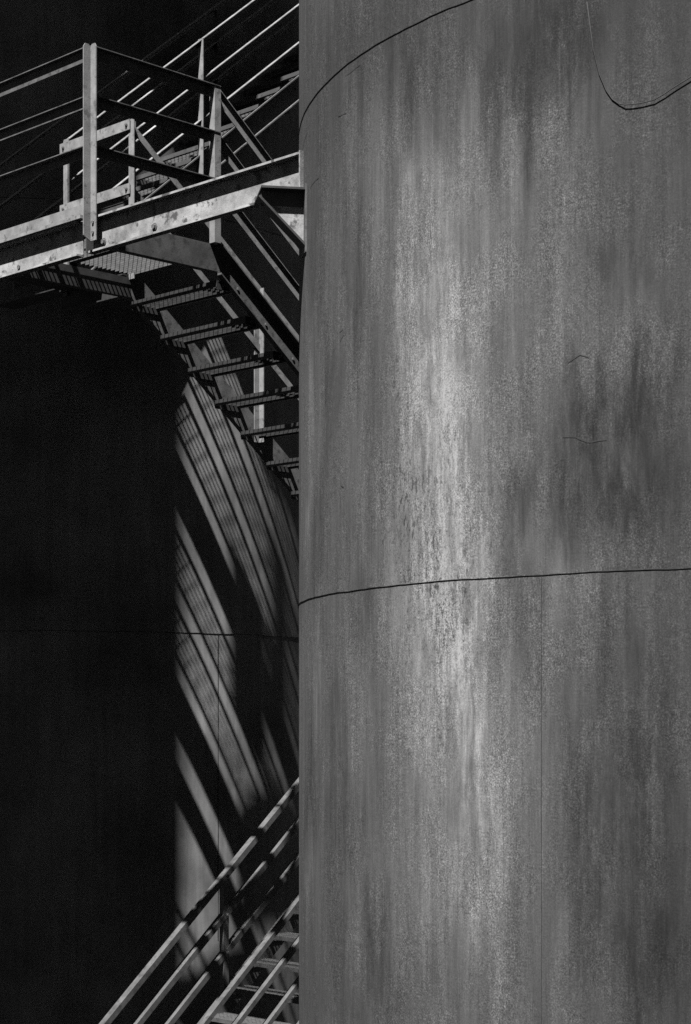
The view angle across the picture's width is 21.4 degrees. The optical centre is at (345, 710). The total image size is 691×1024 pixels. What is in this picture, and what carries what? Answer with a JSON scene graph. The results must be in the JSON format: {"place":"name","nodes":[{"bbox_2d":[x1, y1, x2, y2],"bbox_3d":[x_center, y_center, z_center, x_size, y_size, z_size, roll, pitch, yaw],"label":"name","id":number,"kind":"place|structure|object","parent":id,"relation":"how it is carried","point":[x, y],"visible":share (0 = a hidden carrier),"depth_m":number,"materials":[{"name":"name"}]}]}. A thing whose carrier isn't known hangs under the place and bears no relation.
{"place":"outdoors","nodes":[
{"label":"outdoors","id":0,"kind":"place"},
{"label":"ground","id":1,"kind":"structure","parent":0,"visible":0},
{"bbox_2d":[0,0,298,1023],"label":"storage tank","id":2,"kind":"object","parent":1,"relation":"on","point":[148,642],"visible":0.63,"depth_m":15.86,"materials":[{"name":"metal"}]},
{"bbox_2d":[197,892,298,1023],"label":"stair flight","id":3,"kind":"object","parent":1,"relation":"on","point":[224,1015],"visible":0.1,"depth_m":15.16,"materials":[{"name":"grey metal"}]},
{"bbox_2d":[99,777,298,1023],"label":"hand rail","id":4,"kind":"object","parent":3,"relation":"attached to","point":[221,922],"visible":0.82,"depth_m":15.13,"materials":[{"name":"metal"}]},
{"bbox_2d":[199,895,298,1023],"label":"hand rail","id":5,"kind":"object","parent":3,"relation":"attached to","point":[212,1012],"depth_m":14.08,"materials":[{"name":"metal"}]},
{"bbox_2d":[298,0,690,1023],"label":"storage tank","id":6,"kind":"object","parent":1,"relation":"on","point":[494,604],"visible":0.98,"depth_m":8.51,"materials":[{"name":"metal"}]},
{"bbox_2d":[86,150,303,254],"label":"support beam","id":7,"kind":"structure","parent":6,"relation":"attached to","point":[232,193],"depth_m":11.01,"materials":[{"name":"metal"}]},
{"bbox_2d":[0,204,217,312],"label":"platform","id":8,"kind":"structure","parent":7,"relation":"attached to","point":[39,251],"depth_m":12.35,"materials":[{"name":"metal"}]},
{"bbox_2d":[0,43,96,241],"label":"guard rail","id":9,"kind":"object","parent":8,"relation":"attached to","point":[86,56],"visible":1,"depth_m":11.81,"materials":[{"name":"metal"}]},
{"bbox_2d":[60,119,135,296],"bbox_3d":[-1.818,-3.675,13.430,0.875,1.150,0.085,0,0,44],"label":"guard rail","id":10,"kind":"object","parent":8,"relation":"attached to","point":[129,188],"visible":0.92,"depth_m":13.28,"materials":[{"name":"metal"}]},
{"bbox_2d":[0,48,298,309],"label":"stair flight","id":11,"kind":"object","parent":8,"relation":"on","point":[264,102],"visible":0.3,"depth_m":15.23,"materials":[{"name":"metal"}]},
{"bbox_2d":[0,0,298,220],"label":"hand rail","id":12,"kind":"object","parent":11,"relation":"attached to","point":[61,121],"visible":0.43,"depth_m":15.50,"materials":[{"name":"grey metal"}]},
{"bbox_2d":[63,0,298,294],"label":"hand rail","id":13,"kind":"object","parent":11,"relation":"attached to","point":[199,45],"visible":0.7,"depth_m":14.63,"materials":[{"name":"metal"}]},
{"bbox_2d":[90,45,220,242],"bbox_3d":[-1.251,-3.715,12.074,0.059,1.070,1.090,0,0,45],"label":"guard rail","id":14,"kind":"object","parent":8,"relation":"attached to","point":[211,134],"visible":0.91,"depth_m":12.15,"materials":[{"name":"metal"}]},
{"bbox_2d":[127,242,298,502],"bbox_3d":[0.180,-1.544,14.221,1.032,3.302,3.930,0,0,45],"label":"stair flight","id":15,"kind":"object","parent":8,"relation":"attached to","point":[236,282],"visible":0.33,"depth_m":13.26,"materials":[{"name":"metal"}]},
{"bbox_2d":[135,126,298,442],"bbox_3d":[-0.133,-2.123,14.527,0.055,4.214,3.940,0,0,45],"label":"hand rail","id":16,"kind":"object","parent":15,"relation":"attached to","point":[257,340],"visible":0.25,"depth_m":13.99,"materials":[{"name":"metal"}]},
{"bbox_2d":[221,91,298,300],"bbox_3d":[0.509,-2.133,13.881,0.077,4.234,3.945,0,0,45],"label":"hand rail","id":17,"kind":"object","parent":15,"relation":"attached to","point":[241,218],"visible":0.06,"depth_m":12.71,"materials":[{"name":"metal"}]},
{"bbox_2d":[253,183,306,257],"bbox_3d":[-0.379,-2.748,10.360,0.273,0.380,0.395,0,0,-10],"label":"bracket","id":18,"kind":"object","parent":6,"relation":"attached to","point":[284,208],"depth_m":10.23,"materials":[{"name":"metal"}]},
{"bbox_2d":[586,2,690,104],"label":"cable","id":19,"kind":"object","parent":6,"relation":"attached to","point":[602,80],"visible":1,"depth_m":8.14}
]}

